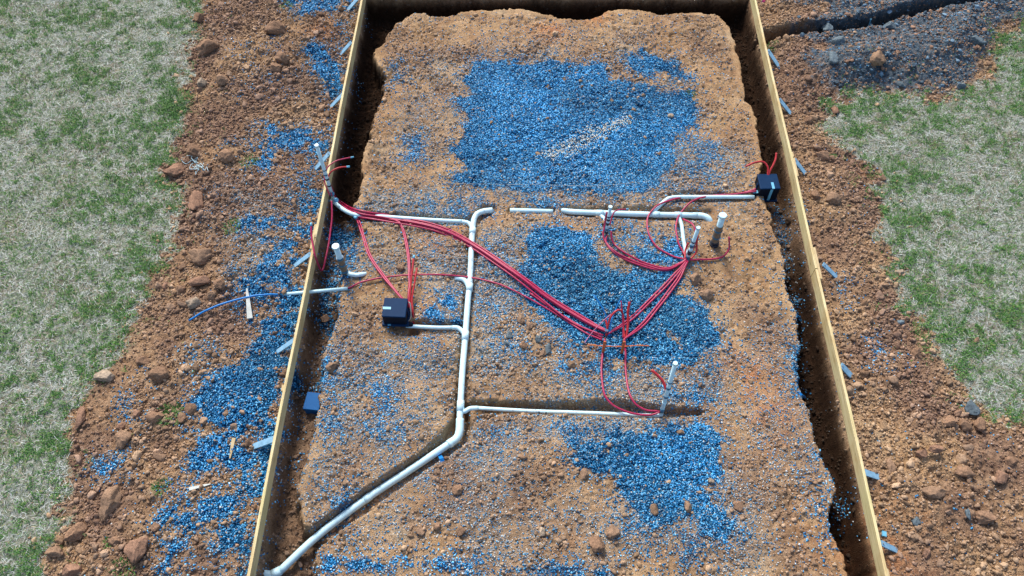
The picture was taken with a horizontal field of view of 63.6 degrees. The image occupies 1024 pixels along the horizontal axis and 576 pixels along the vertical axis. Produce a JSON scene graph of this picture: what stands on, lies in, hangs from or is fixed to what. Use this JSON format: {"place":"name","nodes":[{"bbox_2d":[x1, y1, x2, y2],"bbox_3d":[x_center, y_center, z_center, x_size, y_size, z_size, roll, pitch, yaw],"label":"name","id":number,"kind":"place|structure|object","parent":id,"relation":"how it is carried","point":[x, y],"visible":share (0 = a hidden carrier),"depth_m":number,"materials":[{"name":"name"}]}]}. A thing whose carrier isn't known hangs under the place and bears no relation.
{"place":"outdoors","nodes":[
{"label":"outdoors","id":0,"kind":"place"},
{"bbox_2d":[0,0,1023,575],"bbox_3d":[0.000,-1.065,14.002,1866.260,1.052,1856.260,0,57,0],"label":"ground","id":1,"kind":"structure","parent":0,"point":[436,12],"depth_m":13.19,"materials":[{"name":"soil"}]},
{"bbox_2d":[44,546,63,557],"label":"clay clod","id":2,"kind":"object","parent":1,"relation":"on","point":[54,551],"visible":1,"depth_m":10.82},
{"bbox_2d":[62,564,81,575],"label":"clay clod","id":3,"kind":"object","parent":1,"relation":"on","point":[71,569],"visible":1,"depth_m":10.67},
{"bbox_2d":[63,522,87,541],"bbox_3d":[-5.809,3.242,10.980,0.272,0.201,0.265,0,57,0],"label":"clay clod","id":4,"kind":"object","parent":1,"relation":"on","point":[76,532],"visible":1,"depth_m":10.93,"materials":[{"name":"soil"}]},
{"bbox_2d":[74,406,85,430],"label":"clay clod","id":5,"kind":"object","parent":1,"relation":"on","point":[81,416],"visible":1,"depth_m":11.88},
{"bbox_2d":[93,369,114,381],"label":"rock","id":6,"kind":"object","parent":1,"relation":"on","point":[103,375],"visible":1,"depth_m":12.21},
{"bbox_2d":[99,485,121,521],"bbox_3d":[-5.396,2.885,11.093,0.249,0.216,0.513,0,57,0],"label":"clay clod","id":7,"kind":"object","parent":1,"relation":"on","point":[110,499],"visible":1,"depth_m":11.04,"materials":[{"name":"soil"}]},
{"bbox_2d":[108,557,135,575],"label":"weed","id":8,"kind":"object","parent":1,"relation":"on","point":[121,566],"visible":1,"depth_m":10.61,"materials":[{"name":"green plant"}]},
{"bbox_2d":[115,429,132,449],"bbox_3d":[-5.489,2.133,11.621,0.243,0.244,0.292,22,59,14],"label":"clay clod","id":9,"kind":"object","parent":1,"relation":"on","point":[122,438],"visible":0.99,"depth_m":11.54,"materials":[{"name":"soil"}]},
{"bbox_2d":[123,536,148,563],"bbox_3d":[-4.883,3.405,10.725,0.288,0.269,0.370,0,57,0],"label":"clay clod","id":10,"kind":"object","parent":1,"relation":"on","point":[134,551],"visible":0.99,"depth_m":10.64,"materials":[{"name":"soil"}]},
{"bbox_2d":[136,356,149,364],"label":"clay clod","id":11,"kind":"object","parent":1,"relation":"on","point":[142,360],"visible":1,"depth_m":12.29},
{"bbox_2d":[145,411,163,422],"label":"clay clod","id":12,"kind":"object","parent":1,"relation":"on","point":[152,416],"visible":1,"depth_m":11.68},
{"bbox_2d":[148,366,170,383],"bbox_3d":[-5.176,1.282,12.119,0.277,0.245,0.237,-32,62,-19],"label":"clay clod","id":13,"kind":"object","parent":1,"relation":"on","point":[158,374],"visible":0.99,"depth_m":12.05,"materials":[{"name":"soil"}]},
{"bbox_2d":[150,477,172,495],"bbox_3d":[-4.744,2.682,11.181,0.290,0.102,0.243,-34,63,-20],"label":"weed","id":14,"kind":"object","parent":1,"relation":"on","point":[157,486],"visible":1,"depth_m":11.18,"materials":[{"name":"green plant"}]},
{"bbox_2d":[155,402,184,425],"bbox_3d":[-4.883,1.799,11.792,0.451,0.149,0.434,0,57,0],"label":"weed","id":15,"kind":"object","parent":1,"relation":"on","point":[168,408],"visible":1,"depth_m":11.83,"materials":[{"name":"green plant"}]},
{"bbox_2d":[163,163,184,177],"bbox_3d":[-5.915,-2.050,14.491,0.304,0.235,0.336,30,62,18],"label":"clay clod","id":16,"kind":"object","parent":1,"relation":"on","point":[175,170],"visible":1,"depth_m":14.40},
{"bbox_2d":[155,87,195,115],"bbox_3d":[-6.291,-3.503,15.451,0.772,0.133,0.758,0,57,0],"label":"weed","id":17,"kind":"object","parent":1,"relation":"on","point":[169,94],"visible":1,"depth_m":15.49,"materials":[{"name":"green plant"}]},
{"bbox_2d":[184,403,196,414],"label":"clay clod","id":18,"kind":"object","parent":1,"relation":"on","point":[190,408],"visible":1,"depth_m":11.81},
{"bbox_2d":[185,297,200,308],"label":"rock","id":19,"kind":"object","parent":1,"relation":"on","point":[193,303],"visible":1,"depth_m":12.74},
{"bbox_2d":[186,143,201,156],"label":"clay clod","id":20,"kind":"object","parent":1,"relation":"on","point":[193,149],"visible":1,"depth_m":14.57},
{"bbox_2d":[188,190,203,209],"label":"clay clod","id":21,"kind":"object","parent":1,"relation":"on","point":[196,198],"visible":0.92,"depth_m":13.94,"materials":[{"name":"soil"}]},
{"bbox_2d":[194,12,203,22],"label":"clay clod","id":22,"kind":"object","parent":1,"relation":"on","point":[199,17],"visible":1,"depth_m":16.67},
{"bbox_2d":[188,275,210,285],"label":"clay clod","id":23,"kind":"object","parent":1,"relation":"on","point":[199,280],"visible":1,"depth_m":13.02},
{"bbox_2d":[188,248,211,265],"bbox_3d":[-5.039,-0.496,13.363,0.377,0.252,0.318,-11,57,-7],"label":"clay clod","id":24,"kind":"object","parent":1,"relation":"on","point":[201,257],"visible":1,"depth_m":13.30,"materials":[{"name":"soil"}]},
{"bbox_2d":[196,39,218,56],"bbox_3d":[-5.973,-4.755,16.158,0.446,0.308,0.328,-31,62,-19],"label":"clay clod","id":25,"kind":"object","parent":1,"relation":"on","point":[204,47],"visible":1,"depth_m":16.05,"materials":[{"name":"soil"}]},
{"bbox_2d":[213,277,225,289],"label":"clay clod","id":26,"kind":"object","parent":1,"relation":"on","point":[219,283],"visible":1,"depth_m":12.94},
{"bbox_2d":[216,74,228,84],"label":"clay clod","id":27,"kind":"object","parent":1,"relation":"on","point":[221,79],"visible":0.97,"depth_m":15.48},
{"bbox_2d":[219,148,234,162],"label":"clay clod","id":28,"kind":"object","parent":1,"relation":"on","point":[226,155],"visible":1,"depth_m":14.37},
{"bbox_2d":[246,289,252,318],"bbox_3d":[-4.102,0.243,12.842,0.085,0.114,0.507,-11,57,-7],"label":"stake","id":29,"kind":"object","parent":1,"relation":"on","point":[249,310],"visible":1,"depth_m":12.80,"materials":[{"name":"white wood"}]},
{"bbox_2d":[253,436,273,449],"bbox_3d":[-3.496,2.177,11.593,0.412,0.171,0.095,-10,57,-6],"label":"form stake","id":30,"kind":"object","parent":1,"relation":"on","point":[263,442],"visible":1,"depth_m":11.58,"materials":[{"name":"grey wood"}]},
{"bbox_2d":[264,20,285,34],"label":"clay clod","id":31,"kind":"object","parent":1,"relation":"on","point":[274,27],"visible":0.98,"depth_m":16.24,"materials":[{"name":"soil"}]},
{"bbox_2d":[270,63,282,72],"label":"clay clod","id":32,"kind":"object","parent":1,"relation":"on","point":[275,67],"visible":1,"depth_m":15.64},
{"bbox_2d":[274,51,289,64],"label":"clay clod","id":33,"kind":"object","parent":1,"relation":"on","point":[281,57],"visible":1,"depth_m":15.72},
{"bbox_2d":[247,238,318,575],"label":"form board","id":34,"kind":"object","parent":1,"relation":"on","point":[265,499],"visible":0.98,"depth_m":11.73,"materials":[{"name":"brown wood"}]},
{"bbox_2d":[310,201,332,270],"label":"flexible tube","id":35,"kind":"object","parent":34,"relation":"on","point":[328,240],"visible":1,"depth_m":13.56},
{"bbox_2d":[276,338,293,352],"bbox_3d":[-3.421,0.875,12.474,0.366,0.206,0.078,-18,58,-12],"label":"form stake","id":36,"kind":"object","parent":1,"relation":"on","point":[284,346],"visible":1,"depth_m":12.47,"materials":[{"name":"grey wood"}]},
{"bbox_2d":[294,252,310,266],"bbox_3d":[-3.396,-0.447,13.329,0.356,0.179,0.078,-23,60,-15],"label":"form stake","id":37,"kind":"object","parent":1,"relation":"on","point":[302,259],"visible":1,"depth_m":13.32,"materials":[{"name":"grey wood"}]},
{"bbox_2d":[303,392,320,414],"bbox_3d":[-2.947,1.756,12.343,0.244,0.300,0.284,6,57,4],"label":"blue box","id":38,"kind":"object","parent":1,"relation":"on","point":[311,404],"visible":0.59,"depth_m":12.21,"materials":[{"name":"plastic"}]},
{"bbox_2d":[282,287,347,295],"bbox_3d":[-3.135,0.056,13.087,1.036,0.145,0.060,-8,57,-5],"label":"water sleeve","id":39,"kind":"object","parent":1,"relation":"on","point":[319,291],"visible":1,"depth_m":13.08,"materials":[{"name":"white plastic"}]},
{"bbox_2d":[189,293,277,320],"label":"water tube","id":40,"kind":"object","parent":39,"relation":"on","point":[210,308],"visible":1,"depth_m":12.81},
{"bbox_2d":[326,362,337,372],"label":"clay clod","id":41,"kind":"object","parent":1,"relation":"on","point":[331,367],"visible":1,"depth_m":12.32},
{"bbox_2d":[310,0,365,250],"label":"form board","id":42,"kind":"object","parent":1,"relation":"on","point":[317,230],"visible":0.84,"depth_m":14.94,"materials":[{"name":"brown wood"}]},
{"bbox_2d":[332,243,347,275],"bbox_3d":[-2.712,-0.425,13.066,0.142,0.830,0.129,0,57,0],"label":"riser pipe","id":43,"kind":"object","parent":1,"relation":"on","point":[340,260],"visible":1,"depth_m":12.97,"materials":[{"name":"white plastic"}]},
{"bbox_2d":[356,219,401,297],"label":"flexible tube","id":44,"kind":"object","parent":1,"relation":"on","point":[384,278],"visible":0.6,"depth_m":13.40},
{"bbox_2d":[409,255,414,311],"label":"flexible tube","id":45,"kind":"object","parent":1,"relation":"on","point":[411,281],"visible":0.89,"depth_m":13.03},
{"bbox_2d":[411,268,417,324],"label":"flexible tube","id":46,"kind":"object","parent":1,"relation":"on","point":[413,294],"visible":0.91,"depth_m":12.96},
{"bbox_2d":[452,484,462,495],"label":"clay clod","id":47,"kind":"object","parent":1,"relation":"on","point":[457,489],"visible":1,"depth_m":11.27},
{"bbox_2d":[263,199,662,575],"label":"drain pipe","id":48,"kind":"object","parent":1,"relation":"on","point":[304,547],"visible":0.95,"depth_m":12.03,"materials":[{"name":"white plastic"}]},
{"bbox_2d":[314,143,334,201],"bbox_3d":[-3.086,-1.868,13.678,0.090,1.464,0.068,-16,58,-10],"label":"riser pipe","id":49,"kind":"object","parent":48,"relation":"on","point":[316,145],"visible":0.98,"depth_m":13.53,"materials":[{"name":"white plastic"}]},
{"bbox_2d":[331,185,402,297],"bbox_3d":[-2.388,-0.690,13.772,0.173,0.502,2.876,-25,60,-16],"label":"flexible tube","id":50,"kind":"object","parent":48,"relation":"attached to","point":[341,204],"visible":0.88,"depth_m":13.60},
{"bbox_2d":[359,218,412,322],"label":"flexible tube","id":51,"kind":"object","parent":48,"relation":"on","point":[406,250],"visible":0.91,"depth_m":13.54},
{"bbox_2d":[382,298,412,326],"bbox_3d":[-1.775,0.386,12.819,0.482,0.338,0.402,0,57,0],"label":"trap box","id":52,"kind":"object","parent":48,"relation":"on","point":[395,312],"visible":0.96,"depth_m":12.70,"materials":[{"name":"black plastic"}]},
{"bbox_2d":[395,219,410,307],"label":"flexible tube","id":53,"kind":"object","parent":48,"relation":"on","point":[408,256],"visible":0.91,"depth_m":13.50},
{"bbox_2d":[335,197,602,328],"bbox_3d":[-0.777,-0.552,13.621,5.435,0.706,0.470,26,60,16],"label":"flexible tube","id":54,"kind":"object","parent":48,"relation":"on","point":[480,248],"visible":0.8,"depth_m":13.55,"materials":[{"name":"plastic"}]},
{"bbox_2d":[334,194,604,329],"bbox_3d":[-0.764,-0.574,13.633,5.432,0.701,0.494,26,60,16],"label":"flexible tube","id":55,"kind":"object","parent":48,"relation":"on","point":[567,307],"visible":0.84,"depth_m":13.53,"materials":[{"name":"plastic"}]},
{"bbox_2d":[334,196,606,332],"bbox_3d":[-0.786,-0.543,13.587,5.436,0.673,0.447,26,60,16],"label":"flexible tube","id":56,"kind":"object","parent":48,"relation":"on","point":[532,286],"visible":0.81,"depth_m":13.40,"materials":[{"name":"plastic"}]},
{"bbox_2d":[348,274,602,340],"bbox_3d":[-0.543,0.123,13.064,4.136,0.123,0.693,12,57,8],"label":"flexible tube","id":57,"kind":"object","parent":48,"relation":"on","point":[487,281],"visible":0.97,"depth_m":13.19,"materials":[{"name":"plastic"}]},
{"bbox_2d":[358,216,602,335],"bbox_3d":[-0.826,-0.506,13.587,5.415,0.693,0.467,27,61,17],"label":"flexible tube","id":58,"kind":"object","parent":48,"relation":"on","point":[533,292],"visible":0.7,"depth_m":13.33,"materials":[{"name":"plastic"}]},
{"bbox_2d":[529,292,602,338],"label":"flexible tube","id":59,"kind":"object","parent":58,"relation":"on","point":[541,301],"visible":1,"depth_m":12.92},
{"bbox_2d":[360,215,603,331],"bbox_3d":[-0.790,-0.534,13.600,5.439,0.690,0.442,26,60,16],"label":"flexible tube","id":60,"kind":"object","parent":48,"relation":"on","point":[488,257],"visible":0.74,"depth_m":13.45,"materials":[{"name":"plastic"}]},
{"bbox_2d":[600,339,659,415],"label":"flexible tube","id":61,"kind":"object","parent":48,"relation":"on","point":[605,396],"visible":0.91,"depth_m":12.03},
{"bbox_2d":[659,361,677,417],"bbox_3d":[2.153,1.428,11.425,0.111,1.616,0.069,19,59,12],"label":"riser pipe","id":62,"kind":"object","parent":48,"relation":"on","point":[668,386],"visible":1,"depth_m":11.30,"materials":[{"name":"white plastic"}]},
{"bbox_2d":[0,0,1023,575],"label":"grass","id":63,"kind":"structure","parent":1,"relation":"on","point":[950,214],"depth_m":14.11,"materials":[{"name":"plant"}]},
{"bbox_2d":[20,0,1023,575],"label":"soil clods","id":64,"kind":"object","parent":1,"relation":"on","point":[738,480],"visible":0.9,"depth_m":12.72,"materials":[{"name":"soil"}]},
{"bbox_2d":[200,11,850,575],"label":"stone fines","id":65,"kind":"object","parent":1,"relation":"on","point":[496,359],"visible":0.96,"depth_m":12.33,"materials":[{"name":"gravel"}]},
{"bbox_2d":[28,0,1023,575],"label":"broken clay","id":66,"kind":"structure","parent":1,"relation":"on","point":[608,444],"depth_m":12.68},
{"bbox_2d":[54,0,1023,575],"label":"clay lumps","id":67,"kind":"object","parent":1,"relation":"on","point":[654,510],"visible":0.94,"depth_m":12.58,"materials":[{"name":"soil"}]},
{"bbox_2d":[75,0,1023,575],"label":"crushed stone","id":68,"kind":"object","parent":1,"relation":"on","point":[527,92],"visible":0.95,"depth_m":13.07,"materials":[{"name":"gravel"}]},
{"bbox_2d":[605,309,624,337],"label":"flexible tube","id":69,"kind":"object","parent":68,"relation":"on","point":[613,313],"visible":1,"depth_m":12.60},
{"bbox_2d":[605,235,685,269],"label":"flexible tube","id":70,"kind":"object","parent":68,"relation":"on","point":[611,248],"visible":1,"depth_m":13.40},
{"bbox_2d":[625,261,688,338],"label":"flexible tube","id":71,"kind":"object","parent":68,"relation":"on","point":[658,307],"visible":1,"depth_m":12.94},
{"bbox_2d":[588,535,604,552],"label":"clay clod","id":72,"kind":"object","parent":1,"relation":"on","point":[596,542],"visible":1,"depth_m":10.84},
{"bbox_2d":[605,205,612,235],"bbox_3d":[1.568,-1.075,13.470,0.068,0.815,0.068,0,57,0],"label":"riser pipe","id":73,"kind":"object","parent":1,"relation":"on","point":[608,219],"visible":1,"depth_m":13.38,"materials":[{"name":"white plastic"}]},
{"bbox_2d":[605,525,620,538],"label":"clay clod","id":74,"kind":"object","parent":1,"relation":"on","point":[613,532],"visible":1,"depth_m":10.96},
{"bbox_2d":[587,341,648,353],"bbox_3d":[1.619,0.845,12.414,0.943,0.409,0.155,0,57,0],"label":"orange frame","id":75,"kind":"object","parent":1,"relation":"on","point":[603,346],"visible":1,"depth_m":12.49,"materials":[{"name":"paint"}]},
{"bbox_2d":[510,195,754,254],"bbox_3d":[2.065,-1.050,13.928,4.203,0.185,1.242,0,57,0],"label":"drain pipe","id":76,"kind":"object","parent":1,"relation":"on","point":[655,213],"visible":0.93,"depth_m":14.00,"materials":[{"name":"white plastic"}]},
{"bbox_2d":[646,188,755,259],"bbox_3d":[3.094,-1.325,13.996,1.065,0.136,2.129,38,64,22],"label":"flexible tube","id":77,"kind":"object","parent":76,"relation":"on","point":[658,248],"visible":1,"depth_m":13.78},
{"bbox_2d":[623,338,658,411],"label":"flexible tube","id":78,"kind":"object","parent":1,"relation":"on","point":[627,385],"visible":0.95,"depth_m":12.17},
{"bbox_2d":[602,212,685,270],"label":"flexible tube","id":79,"kind":"object","parent":1,"relation":"on","point":[623,258],"visible":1,"depth_m":13.46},
{"bbox_2d":[607,261,686,334],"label":"flexible tube","id":80,"kind":"object","parent":1,"relation":"on","point":[659,293],"visible":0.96,"depth_m":13.01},
{"bbox_2d":[607,260,686,334],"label":"flexible tube","id":81,"kind":"object","parent":1,"relation":"on","point":[659,289],"visible":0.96,"depth_m":13.07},
{"bbox_2d":[610,231,683,268],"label":"flexible tube","id":82,"kind":"object","parent":1,"relation":"on","point":[624,252],"visible":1,"depth_m":13.45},
{"bbox_2d":[625,260,687,337],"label":"flexible tube","id":83,"kind":"object","parent":1,"relation":"on","point":[659,302],"visible":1,"depth_m":12.99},
{"bbox_2d":[686,226,700,258],"bbox_3d":[2.873,-0.681,13.146,0.089,0.944,0.078,0,57,0],"label":"riser pipe","id":84,"kind":"object","parent":1,"relation":"on","point":[692,244],"visible":0.92,"depth_m":13.05,"materials":[{"name":"white plastic"}]},
{"bbox_2d":[689,272,701,285],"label":"clay clod","id":85,"kind":"object","parent":1,"relation":"on","point":[695,278],"visible":1,"depth_m":13.19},
{"bbox_2d":[699,289,713,301],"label":"clay clod","id":86,"kind":"object","parent":1,"relation":"on","point":[707,295],"visible":1,"depth_m":13.01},
{"bbox_2d":[689,237,729,260],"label":"flexible tube","id":87,"kind":"object","parent":1,"relation":"on","point":[725,254],"visible":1,"depth_m":13.46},
{"bbox_2d":[675,190,756,254],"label":"flexible tube","id":88,"kind":"object","parent":1,"relation":"on","point":[683,209],"visible":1,"depth_m":14.03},
{"bbox_2d":[709,212,726,247],"bbox_3d":[3.343,-0.918,13.359,0.157,0.840,0.155,0,57,0],"label":"riser pipe","id":89,"kind":"object","parent":1,"relation":"on","point":[716,236],"visible":1,"depth_m":13.29,"materials":[{"name":"white plastic"}]},
{"bbox_2d":[733,501,742,511],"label":"clay clod","id":90,"kind":"object","parent":1,"relation":"on","point":[738,506],"visible":1,"depth_m":11.17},
{"bbox_2d":[752,174,780,201],"bbox_3d":[4.383,-1.733,14.294,0.442,0.366,0.382,0,57,0],"label":"trap box","id":91,"kind":"object","parent":1,"relation":"on","point":[767,187],"visible":0.89,"depth_m":14.16,"materials":[{"name":"black plastic"}]},
{"bbox_2d":[750,0,822,280],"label":"form board","id":92,"kind":"object","parent":1,"relation":"on","point":[812,257],"visible":0.99,"depth_m":14.55,"materials":[{"name":"brown wood"}]},
{"bbox_2d":[815,151,828,161],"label":"clay clod","id":93,"kind":"object","parent":1,"relation":"on","point":[823,156],"visible":1,"depth_m":14.55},
{"bbox_2d":[822,262,837,277],"bbox_3d":[5.108,-0.267,13.223,0.326,0.198,0.078,27,60,16],"label":"form stake","id":94,"kind":"object","parent":1,"relation":"on","point":[825,266],"visible":1,"depth_m":13.21,"materials":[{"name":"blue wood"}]},
{"bbox_2d":[825,191,841,204],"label":"clay clod","id":95,"kind":"object","parent":1,"relation":"on","point":[832,197],"visible":1,"depth_m":13.92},
{"bbox_2d":[829,51,838,63],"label":"rock","id":96,"kind":"object","parent":1,"relation":"on","point":[833,57],"visible":1,"depth_m":15.64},
{"bbox_2d":[831,36,844,45],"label":"rock","id":97,"kind":"object","parent":1,"relation":"on","point":[838,40],"visible":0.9,"depth_m":16.02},
{"bbox_2d":[811,269,889,575],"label":"form board","id":98,"kind":"object","parent":1,"relation":"on","point":[871,523],"visible":1,"depth_m":11.62,"materials":[{"name":"brown wood"}]},
{"bbox_2d":[865,469,879,479],"bbox_3d":[4.940,2.565,11.351,0.341,0.192,0.095,5,57,3],"label":"form stake","id":99,"kind":"object","parent":1,"relation":"on","point":[871,474],"visible":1,"depth_m":11.34,"materials":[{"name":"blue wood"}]},
{"bbox_2d":[870,50,885,65],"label":"clay clod","id":100,"kind":"object","parent":1,"relation":"on","point":[877,58],"visible":1,"depth_m":15.58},
{"bbox_2d":[880,540,897,552],"bbox_3d":[4.953,3.398,10.817,0.307,0.217,0.078,8,57,5],"label":"form stake","id":101,"kind":"object","parent":1,"relation":"on","point":[888,546],"visible":1,"depth_m":10.80,"materials":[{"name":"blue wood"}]},
{"bbox_2d":[885,458,895,474],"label":"clay clod","id":102,"kind":"object","parent":1,"relation":"on","point":[891,466],"visible":1,"depth_m":11.40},
{"bbox_2d":[779,0,1023,94],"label":"shale rubble","id":103,"kind":"object","parent":1,"relation":"on","point":[933,29],"visible":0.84,"depth_m":16.12,"materials":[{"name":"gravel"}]},
{"bbox_2d":[910,347,922,360],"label":"clay clod","id":104,"kind":"object","parent":1,"relation":"on","point":[915,352],"visible":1,"depth_m":12.42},
{"bbox_2d":[915,449,927,457],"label":"clay clod","id":105,"kind":"object","parent":1,"relation":"on","point":[921,453],"visible":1,"depth_m":11.38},
{"bbox_2d":[922,485,944,498],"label":"clay clod","id":106,"kind":"object","parent":1,"relation":"on","point":[931,491],"visible":1,"depth_m":11.05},
{"bbox_2d":[928,445,943,452],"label":"clay clod","id":107,"kind":"object","parent":1,"relation":"on","point":[936,448],"visible":1,"depth_m":11.38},
{"bbox_2d":[942,415,957,426],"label":"clay clod","id":108,"kind":"object","parent":1,"relation":"on","point":[950,421],"visible":1,"depth_m":11.70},
{"bbox_2d":[954,465,975,477],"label":"clay clod","id":109,"kind":"object","parent":1,"relation":"on","point":[966,471],"visible":1,"depth_m":11.24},
{"bbox_2d":[958,418,971,432],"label":"clay clod","id":110,"kind":"object","parent":1,"relation":"on","point":[964,425],"visible":1,"depth_m":11.71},
{"bbox_2d":[964,400,980,415],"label":"rock","id":111,"kind":"object","parent":1,"relation":"on","point":[972,407],"visible":1,"depth_m":11.92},
{"bbox_2d":[971,35,986,44],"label":"rock","id":112,"kind":"object","parent":1,"relation":"on","point":[976,39],"visible":1,"depth_m":16.07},
{"bbox_2d":[974,417,985,431],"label":"clay clod","id":113,"kind":"object","parent":1,"relation":"on","point":[980,424],"visible":1,"depth_m":11.77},
{"bbox_2d":[976,510,997,523],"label":"clay clod","id":114,"kind":"object","parent":1,"relation":"on","point":[985,517],"visible":1,"depth_m":10.89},
{"bbox_2d":[995,469,1008,483],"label":"clay clod","id":115,"kind":"object","parent":1,"relation":"on","point":[1001,477],"visible":1,"depth_m":11.22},
{"bbox_2d":[1005,456,1017,467],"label":"clay clod","id":116,"kind":"object","parent":1,"relation":"on","point":[1010,461],"visible":1,"depth_m":11.39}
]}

